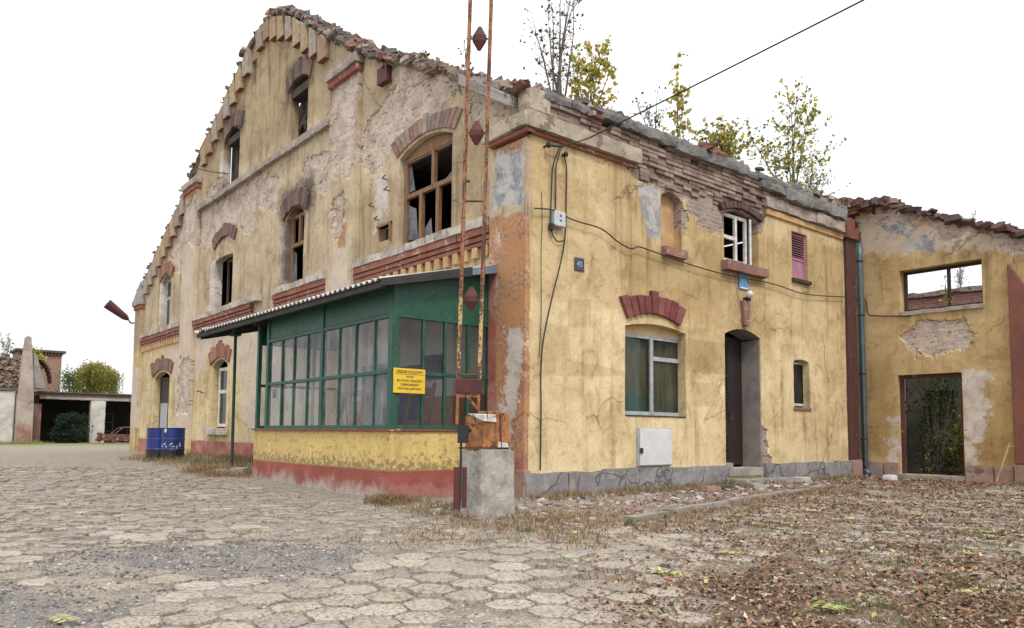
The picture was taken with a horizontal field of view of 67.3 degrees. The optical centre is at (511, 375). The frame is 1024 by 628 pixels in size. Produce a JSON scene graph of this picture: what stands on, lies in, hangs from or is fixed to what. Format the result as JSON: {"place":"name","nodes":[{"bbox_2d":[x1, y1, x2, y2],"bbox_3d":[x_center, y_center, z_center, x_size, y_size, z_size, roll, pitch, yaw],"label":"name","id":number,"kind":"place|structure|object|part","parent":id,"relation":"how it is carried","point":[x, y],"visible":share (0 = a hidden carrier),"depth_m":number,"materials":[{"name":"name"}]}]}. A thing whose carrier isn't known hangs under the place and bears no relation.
{"place":"outdoors","nodes":[
{"label":"outdoors","id":0,"kind":"place"},
{"bbox_2d":[0,440,53,444],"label":"verge grass","id":1,"kind":"structure","parent":0,"point":[23,442],"depth_m":42.98,"materials":[{"name":"green plant"}]},
{"bbox_2d":[402,382,436,424],"bbox_3d":[-1.666,0.982,13.294,0.415,1.713,0.863,4,-6,-40],"label":"timber easel","id":2,"kind":"object","parent":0,"point":[429,391],"visible":0.35,"depth_m":13.26,"materials":[{"name":"brown wood"}]},
{"bbox_2d":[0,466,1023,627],"bbox_3d":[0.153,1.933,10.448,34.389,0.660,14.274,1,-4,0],"label":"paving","id":3,"kind":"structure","parent":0,"point":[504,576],"depth_m":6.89,"materials":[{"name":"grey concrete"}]},
{"bbox_2d":[7,472,1021,627],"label":"joint moss","id":4,"kind":"object","parent":3,"relation":"on","point":[529,581],"visible":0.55,"depth_m":6.04,"materials":[{"name":"green plant"}]},
{"bbox_2d":[0,440,1023,627],"bbox_3d":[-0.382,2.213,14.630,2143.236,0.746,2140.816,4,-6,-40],"label":"ground","id":5,"kind":"structure","parent":0,"point":[49,456],"depth_m":7.39,"materials":[{"name":"grey gravel"}]},
{"bbox_2d":[0,336,51,442],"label":"ruined gatehouse","id":6,"kind":"object","parent":5,"relation":"on","point":[27,381],"visible":0.94,"depth_m":45.56,"materials":[{"name":"paint"}]},
{"bbox_2d":[0,332,15,356],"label":"tree sapling","id":7,"kind":"object","parent":6,"relation":"on","point":[8,344],"visible":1,"depth_m":46.09,"materials":[{"name":"green plant"}]},
{"bbox_2d":[32,346,47,370],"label":"tree sapling","id":8,"kind":"object","parent":6,"relation":"on","point":[39,356],"visible":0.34,"depth_m":48.04,"materials":[{"name":"yellow plant"}]},
{"bbox_2d":[9,348,65,439],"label":"brick tower","id":9,"kind":"structure","parent":5,"relation":"on","point":[54,360],"depth_m":60.35,"materials":[{"name":"brown brick"}]},
{"bbox_2d":[48,410,92,442],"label":"dark shrub","id":10,"kind":"object","parent":5,"relation":"on","point":[69,429],"visible":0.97,"depth_m":47.08,"materials":[{"name":"green plant"}]},
{"bbox_2d":[32,391,131,442],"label":"open shed","id":11,"kind":"structure","parent":5,"relation":"on","point":[109,413],"depth_m":52.56,"materials":[{"name":"paint"}]},
{"bbox_2d":[48,359,124,393],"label":"willow tree","id":12,"kind":"object","parent":5,"relation":"on","point":[91,377],"visible":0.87,"depth_m":59.71,"materials":[{"name":"green plant"}]},
{"bbox_2d":[95,427,129,442],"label":"car wreck","id":13,"kind":"object","parent":5,"relation":"on","point":[111,438],"visible":0.49,"depth_m":47.38,"materials":[{"name":"brown metal"}]},
{"bbox_2d":[146,428,160,460],"bbox_3d":[-9.815,1.901,21.321,0.628,0.890,0.628,-1,-4,14],"label":"oil drum","id":14,"kind":"object","parent":5,"relation":"on","point":[153,442],"visible":0.46,"depth_m":21.05,"materials":[{"name":"blue paint"}]},
{"bbox_2d":[160,428,185,460],"bbox_3d":[-9.281,1.877,21.025,0.628,0.890,0.628,4,-6,-40],"label":"oil drum","id":15,"kind":"object","parent":5,"relation":"on","point":[173,441],"visible":0.91,"depth_m":20.77,"materials":[{"name":"blue paint"}]},
{"bbox_2d":[0,537,382,627],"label":"chippings","id":16,"kind":"object","parent":5,"relation":"on","point":[167,556],"visible":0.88,"depth_m":6.49,"materials":[{"name":"grey gravel"}]},
{"bbox_2d":[230,467,250,475],"bbox_3d":[-5.796,2.070,16.422,0.332,0.212,0.500,0,-4,0],"label":"stone","id":17,"kind":"object","parent":5,"relation":"on","point":[246,468],"visible":0.48,"depth_m":16.19,"materials":[{"name":"beige stone"}]},
{"bbox_2d":[194,264,496,497],"bbox_3d":[-3.911,0.431,15.641,2.370,4.408,8.778,4,-6,-40],"label":"glazed porch","id":18,"kind":"object","parent":5,"relation":"on","point":[409,321],"visible":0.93,"depth_m":13.43,"materials":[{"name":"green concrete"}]},
{"bbox_2d":[340,390,371,424],"bbox_3d":[-3.003,1.121,14.777,0.557,1.631,1.354,4,-6,-40],"label":"wooden trestle","id":19,"kind":"object","parent":18,"relation":"in","point":[366,394],"visible":0.39,"depth_m":14.54,"materials":[{"name":"grey wood"}]},
{"bbox_2d":[255,274,488,429],"bbox_3d":[-2.884,-0.349,14.755,1.975,2.750,5.552,4,-6,-40],"label":"window frame","id":20,"kind":"structure","parent":18,"relation":"in","point":[394,315],"depth_m":13.24,"materials":[{"name":"green paint"}]},
{"bbox_2d":[393,368,424,393],"bbox_3d":[-1.619,0.087,12.130,0.580,0.390,0.022,4,-6,-40],"label":"warning sign","id":21,"kind":"object","parent":18,"relation":"attached to","point":[406,380],"visible":1,"depth_m":12.11,"materials":[{"name":"yellow metal"}]},
{"bbox_2d":[398,365,419,431],"bbox_3d":[-2.035,0.884,15.042,0.040,2.150,0.950,4,-6,-40],"label":"inner door","id":22,"kind":"structure","parent":18,"relation":"in","point":[403,397],"depth_m":15.06,"materials":[{"name":"blue paint"}]},
{"bbox_2d":[453,0,514,518],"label":"crossing barrier","id":23,"kind":"object","parent":5,"relation":"on","point":[484,473],"visible":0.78,"depth_m":9.59,"materials":[{"name":"metal"}]},
{"bbox_2d":[129,4,862,498],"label":"ruined house","id":24,"kind":"structure","parent":5,"relation":"on","point":[347,172],"depth_m":16.64,"materials":[{"name":"paint"}]},
{"bbox_2d":[104,300,134,323],"bbox_3d":[-16.004,-2.650,31.963,1.793,0.936,0.799,1,-4,-1],"label":"wall lamp","id":25,"kind":"object","parent":24,"relation":"attached to","point":[112,307],"visible":0.89,"depth_m":31.87,"materials":[{"name":"brown metal"}]},
{"bbox_2d":[159,377,169,427],"bbox_3d":[-12.769,1.505,28.410,0.066,2.880,1.750,4,-6,-40],"label":"door","id":26,"kind":"structure","parent":24,"relation":"in","point":[164,385],"depth_m":28.70,"materials":[{"name":"grey wood"}]},
{"bbox_2d":[165,278,171,325],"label":"window","id":27,"kind":"structure","parent":24,"relation":"in","point":[167,319],"depth_m":28.93,"materials":[{"name":"grey paint"}]},
{"bbox_2d":[217,367,227,426],"bbox_3d":[-8.841,0.665,23.704,0.060,1.840,1.120,4,-6,-40],"label":"window","id":28,"kind":"structure","parent":24,"relation":"in","point":[222,390],"depth_m":23.90,"materials":[{"name":"white paint"}]},
{"bbox_2d":[226,259,232,303],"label":"window","id":29,"kind":"structure","parent":24,"relation":"in","point":[231,260],"depth_m":24.16,"materials":[{"name":"brown wood"}]},
{"bbox_2d":[290,212,304,281],"bbox_3d":[-5.508,-3.293,20.004,0.086,1.880,1.050,4,-6,-40],"label":"window","id":30,"kind":"structure","parent":24,"relation":"in","point":[293,261],"depth_m":20.24,"materials":[{"name":"brown wood"}]},
{"bbox_2d":[417,50,429,62],"bbox_3d":[-1.796,-6.389,15.460,0.266,0.384,0.398,2,-5,-20],"label":"tree sapling","id":31,"kind":"object","parent":24,"relation":"on","point":[425,55],"visible":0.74,"depth_m":15.42,"materials":[{"name":"green plant"}]},
{"bbox_2d":[404,137,452,243],"bbox_3d":[-1.627,-3.610,15.315,0.096,1.880,1.820,4,-6,-40],"label":"window","id":32,"kind":"structure","parent":24,"relation":"in","point":[410,213],"depth_m":15.47,"materials":[{"name":"brown wood"}]},
{"bbox_2d":[451,34,480,74],"bbox_3d":[-0.864,-5.836,14.087,0.618,0.994,0.456,2,-5,-18],"label":"tree sapling","id":33,"kind":"object","parent":24,"relation":"on","point":[462,64],"visible":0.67,"depth_m":14.10,"materials":[{"name":"grey plant"}]},
{"bbox_2d":[539,192,542,356],"bbox_3d":[0.479,-1.683,12.741,0.061,2.771,0.011,4,-6,-40],"label":"wall cable","id":34,"kind":"object","parent":24,"relation":"attached to","point":[541,277],"depth_m":12.74,"materials":[{"name":"black rubber"}]},
{"bbox_2d":[540,153,566,469],"bbox_3d":[0.702,-1.138,12.877,0.594,5.407,0.024,4,-6,-40],"label":"wall cable","id":35,"kind":"object","parent":24,"relation":"attached to","point":[547,319],"depth_m":12.73,"materials":[{"name":"black rubber"}]},
{"bbox_2d":[543,141,567,156],"bbox_3d":[0.749,-3.837,13.046,0.510,0.155,0.163,4,-6,-40],"label":"wire insulator","id":36,"kind":"object","parent":24,"relation":"attached to","point":[549,145],"visible":1,"depth_m":12.97,"materials":[{"name":"black metal"}]},
{"bbox_2d":[563,0,864,146],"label":"overhead wire","id":37,"kind":"object","parent":36,"relation":"attached to","point":[858,2],"visible":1,"depth_m":11.29,"materials":[{"name":"black rubber"}]},
{"bbox_2d":[506,0,607,95],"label":"tree sapling","id":38,"kind":"object","parent":24,"relation":"on","point":[552,73],"visible":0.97,"depth_m":13.70,"materials":[{"name":"grey plant"}]},
{"bbox_2d":[549,210,565,229],"bbox_3d":[0.758,-2.610,12.994,0.340,0.340,0.103,4,-6,-40],"label":"junction box","id":39,"kind":"object","parent":24,"relation":"attached to","point":[558,219],"visible":1,"depth_m":12.96,"materials":[{"name":"grey plastic"}]},
{"bbox_2d":[550,147,563,241],"bbox_3d":[0.766,-3.083,13.050,0.316,1.658,0.024,4,-6,-40],"label":"wall cable","id":40,"kind":"object","parent":39,"relation":"attached to","point":[551,194],"depth_m":12.97,"materials":[{"name":"black rubber"}]},
{"bbox_2d":[555,148,561,209],"bbox_3d":[0.787,-3.351,13.092,0.150,1.114,0.020,4,-6,-40],"label":"wall cable","id":41,"kind":"object","parent":24,"relation":"attached to","point":[555,176],"depth_m":13.05,"materials":[{"name":"black rubber"}]},
{"bbox_2d":[575,257,583,271],"bbox_3d":[1.174,-1.932,13.352,0.230,0.230,0.016,4,-6,-40],"label":"number plate","id":42,"kind":"object","parent":24,"relation":"attached to","point":[579,264],"visible":1,"depth_m":13.34,"materials":[{"name":"blue metal"}]},
{"bbox_2d":[562,35,633,109],"bbox_3d":[1.539,-5.548,14.374,1.135,1.710,1.074,4,-6,-40],"label":"tree sapling","id":43,"kind":"object","parent":24,"relation":"on","point":[594,74],"visible":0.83,"depth_m":14.23,"materials":[{"name":"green plant"}]},
{"bbox_2d":[625,85,674,128],"bbox_3d":[2.858,-5.133,15.399,0.855,1.157,1.182,4,-6,-40],"label":"tree sapling","id":44,"kind":"object","parent":24,"relation":"on","point":[651,120],"visible":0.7,"depth_m":15.37,"materials":[{"name":"grey plant"}]},
{"bbox_2d":[636,428,671,466],"bbox_3d":[2.672,1.335,14.349,0.960,0.710,0.130,4,-6,-40],"label":"meter cabinet","id":45,"kind":"object","parent":24,"relation":"attached to","point":[653,446],"visible":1,"depth_m":14.28,"materials":[{"name":"grey metal"}]},
{"bbox_3d":[2.688,1.334,14.338,0.910,0.670,0.023,4,-6,-40],"label":"door","id":46,"kind":"part","parent":45,"relation":"part of","materials":[{"name":"white paint"}]},
{"bbox_2d":[625,332,685,417],"bbox_3d":[2.735,0.015,14.731,1.960,1.559,0.320,4,-6,-40],"label":"window","id":47,"kind":"structure","parent":24,"relation":"in","point":[663,360],"depth_m":14.76,"materials":[{"name":"grey paint"}]},
{"bbox_2d":[657,51,692,138],"bbox_3d":[3.354,-5.599,15.811,0.791,2.155,0.738,4,-6,-40],"label":"tree sapling","id":48,"kind":"object","parent":24,"relation":"on","point":[679,104],"visible":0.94,"depth_m":15.80,"materials":[{"name":"green plant"}]},
{"bbox_2d":[534,208,846,296],"bbox_3d":[4.383,-2.299,15.961,10.453,0.457,0.024,4,-6,-40],"label":"wall cable","id":49,"kind":"object","parent":24,"relation":"attached to","point":[682,261],"depth_m":14.97,"materials":[{"name":"black rubber"}]},
{"bbox_2d":[680,112,769,161],"bbox_3d":[4.610,-5.088,16.845,1.765,1.258,1.893,-3,-6,39],"label":"tree sapling","id":50,"kind":"object","parent":24,"relation":"on","point":[723,136],"visible":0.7,"depth_m":16.58,"materials":[{"name":"green plant"}]},
{"bbox_2d":[725,336,742,464],"bbox_3d":[4.631,0.539,16.683,1.400,2.800,0.140,4,-6,-40],"label":"door","id":51,"kind":"structure","parent":24,"relation":"in","point":[733,359],"depth_m":16.90,"materials":[{"name":"brown wood"}]},
{"bbox_2d":[724,213,746,263],"bbox_3d":[4.784,-2.944,16.624,0.960,1.060,0.066,4,-6,-40],"label":"window","id":52,"kind":"structure","parent":24,"relation":"in","point":[734,218],"depth_m":16.66,"materials":[{"name":"white paint"}]},
{"bbox_2d":[739,273,748,289],"bbox_3d":[4.986,-2.011,16.535,0.340,0.330,0.020,4,-6,-40],"label":"house plate","id":53,"kind":"object","parent":24,"relation":"attached to","point":[743,284],"visible":1,"depth_m":16.52,"materials":[{"name":"blue metal"}]},
{"bbox_2d":[743,291,753,300],"bbox_3d":[5.075,-1.707,16.465,0.220,0.205,0.244,4,-6,-40],"label":"porch lamp","id":54,"kind":"object","parent":24,"relation":"attached to","point":[749,295],"visible":0.99,"depth_m":16.38,"materials":[{"name":"white glass"}]},
{"bbox_2d":[733,75,851,185],"bbox_3d":[6.712,-5.724,18.657,2.662,2.903,2.516,1,-4,-7],"label":"tree sapling","id":55,"kind":"object","parent":24,"relation":"on","point":[788,164],"visible":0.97,"depth_m":18.64,"materials":[{"name":"green plant"}]},
{"bbox_2d":[793,362,802,405],"bbox_3d":[6.657,0.198,18.050,0.720,1.040,0.050,4,-6,-40],"label":"window","id":56,"kind":"structure","parent":24,"relation":"in","point":[797,366],"depth_m":18.13,"materials":[{"name":"white paint"}]},
{"bbox_2d":[791,233,804,279],"bbox_3d":[6.735,-2.809,18.197,0.700,1.060,0.056,4,-6,-40],"label":"window","id":57,"kind":"structure","parent":24,"relation":"in","point":[798,266],"depth_m":18.24,"materials":[{"name":"pink paint"}]},
{"bbox_2d":[796,151,850,201],"bbox_3d":[7.766,-4.917,19.571,1.572,1.539,1.466,0,-4,9],"label":"tree sapling","id":58,"kind":"object","parent":24,"relation":"on","point":[810,184],"visible":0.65,"depth_m":19.47,"materials":[{"name":"green plant"}]},
{"bbox_2d":[49,474,1023,627],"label":"leaf litter","id":59,"kind":"object","parent":5,"relation":"on","point":[943,607],"visible":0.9,"depth_m":6.57,"materials":[{"name":"brown plant"}]},
{"bbox_2d":[116,450,1023,627],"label":"dry grass","id":60,"kind":"structure","parent":5,"relation":"on","point":[206,469],"depth_m":9.76,"materials":[{"name":"brown plant"}]},
{"bbox_2d":[174,453,1023,627],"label":"green weeds","id":61,"kind":"object","parent":5,"relation":"on","point":[904,563],"visible":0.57,"depth_m":6.61,"materials":[{"name":"green plant"}]},
{"bbox_2d":[397,476,917,531],"bbox_3d":[4.380,2.122,13.870,13.373,0.167,2.924,4,-6,-40],"label":"rubble","id":62,"kind":"object","parent":5,"relation":"on","point":[638,508],"visible":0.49,"depth_m":11.85,"materials":[{"name":"grey gravel"}]},
{"bbox_2d":[530,484,827,543],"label":"kerb","id":63,"kind":"structure","parent":5,"relation":"on","point":[717,504],"depth_m":10.60,"materials":[{"name":"concrete"}]},
{"bbox_2d":[699,486,720,492],"bbox_3d":[3.600,2.086,13.952,0.373,0.166,0.236,3,-5,-30],"label":"brick","id":64,"kind":"object","parent":5,"relation":"on","point":[707,489],"visible":0.59,"depth_m":13.85,"materials":[{"name":"brick"}]},
{"bbox_2d":[717,484,735,489],"bbox_3d":[4.040,2.135,14.516,0.356,0.158,0.220,-2,-5,27],"label":"stone","id":65,"kind":"object","parent":5,"relation":"on","point":[728,486],"visible":0.48,"depth_m":14.42,"materials":[{"name":"stone"}]},
{"bbox_2d":[746,483,766,488],"bbox_3d":[4.662,2.145,14.705,0.270,0.171,0.397,1,-4,-6],"label":"stone","id":66,"kind":"object","parent":5,"relation":"on","point":[753,485],"visible":0.54,"depth_m":14.53,"materials":[{"name":"grey stone"}]},
{"bbox_2d":[792,476,810,481],"bbox_3d":[6.301,2.304,16.789,0.433,0.190,0.277,4,-6,-40],"label":"stone","id":67,"kind":"object","parent":5,"relation":"on","point":[800,479],"visible":0.52,"depth_m":16.67,"materials":[{"name":"white stone"}]},
{"bbox_2d":[882,475,897,480],"bbox_3d":[8.688,2.355,17.672,0.304,0.148,0.227,4,-6,-40],"label":"white block","id":68,"kind":"object","parent":5,"relation":"on","point":[890,477],"depth_m":17.58,"materials":[{"name":"ceramic"}]},
{"bbox_2d":[838,195,1023,483],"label":"ruined annex","id":69,"kind":"object","parent":5,"relation":"on","point":[971,338],"visible":0.78,"depth_m":18.53,"materials":[{"name":"paint"}]},
{"bbox_2d":[856,243,871,475],"bbox_3d":[8.920,-0.438,19.517,0.168,5.951,0.299,1,-4,-1],"label":"downpipe","id":70,"kind":"object","parent":69,"relation":"attached to","point":[862,365],"visible":0.97,"depth_m":19.52,"materials":[{"name":"metal"}]},
{"bbox_2d":[856,299,910,316],"bbox_3d":[9.349,-1.713,19.375,0.027,0.604,1.362,4,-6,-40],"label":"annex cable","id":71,"kind":"object","parent":69,"relation":"attached to","point":[884,315],"visible":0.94,"depth_m":19.31,"materials":[{"name":"black rubber"}]},
{"bbox_2d":[905,377,962,474],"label":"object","id":72,"kind":"object","parent":69,"relation":"attached to","point":[937,461],"visible":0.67,"depth_m":19.87,"materials":[{"name":"green plant"}]},
{"bbox_2d":[919,410,963,475],"bbox_3d":[11.238,1.791,19.063,2.240,1.863,1.382,3,-5,-26],"label":"ivy","id":73,"kind":"object","parent":69,"relation":"on","point":[958,458],"visible":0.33,"depth_m":18.98,"materials":[{"name":"green plant"}]},
{"bbox_2d":[904,262,982,310],"bbox_3d":[10.427,-2.117,18.561,0.086,1.000,1.810,4,-6,-40],"label":"window","id":74,"kind":"structure","parent":69,"relation":"in","point":[948,268],"depth_m":18.49,"materials":[{"name":"brown wood"}]},
{"bbox_2d":[939,276,953,306],"bbox_3d":[10.434,-2.023,18.480,0.318,0.844,0.211,-1,-5,21],"label":"vine shoot","id":75,"kind":"object","parent":69,"relation":"on","point":[945,299],"visible":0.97,"depth_m":18.47,"materials":[{"name":"green plant"}]},
{"bbox_2d":[951,267,968,286],"bbox_3d":[13.620,-2.998,23.520,0.644,1.199,0.636,4,-6,-40],"label":"bare shrub","id":76,"kind":"object","parent":69,"relation":"on","point":[959,276],"visible":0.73,"depth_m":23.50,"materials":[{"name":"grey plant"}]},
{"bbox_2d":[996,443,1014,481],"bbox_3d":[10.827,1.956,16.920,0.427,0.933,0.104,-1,-4,14],"label":"wooden stake","id":77,"kind":"object","parent":5,"relation":"on","point":[1004,458],"visible":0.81,"depth_m":16.90,"materials":[{"name":"brown wood"}]},
{"bbox_2d":[0,0,1023,401],"label":"sky","id":78,"kind":"structure","parent":0,"point":[106,106],"materials":[{"name":"white"}]}
]}

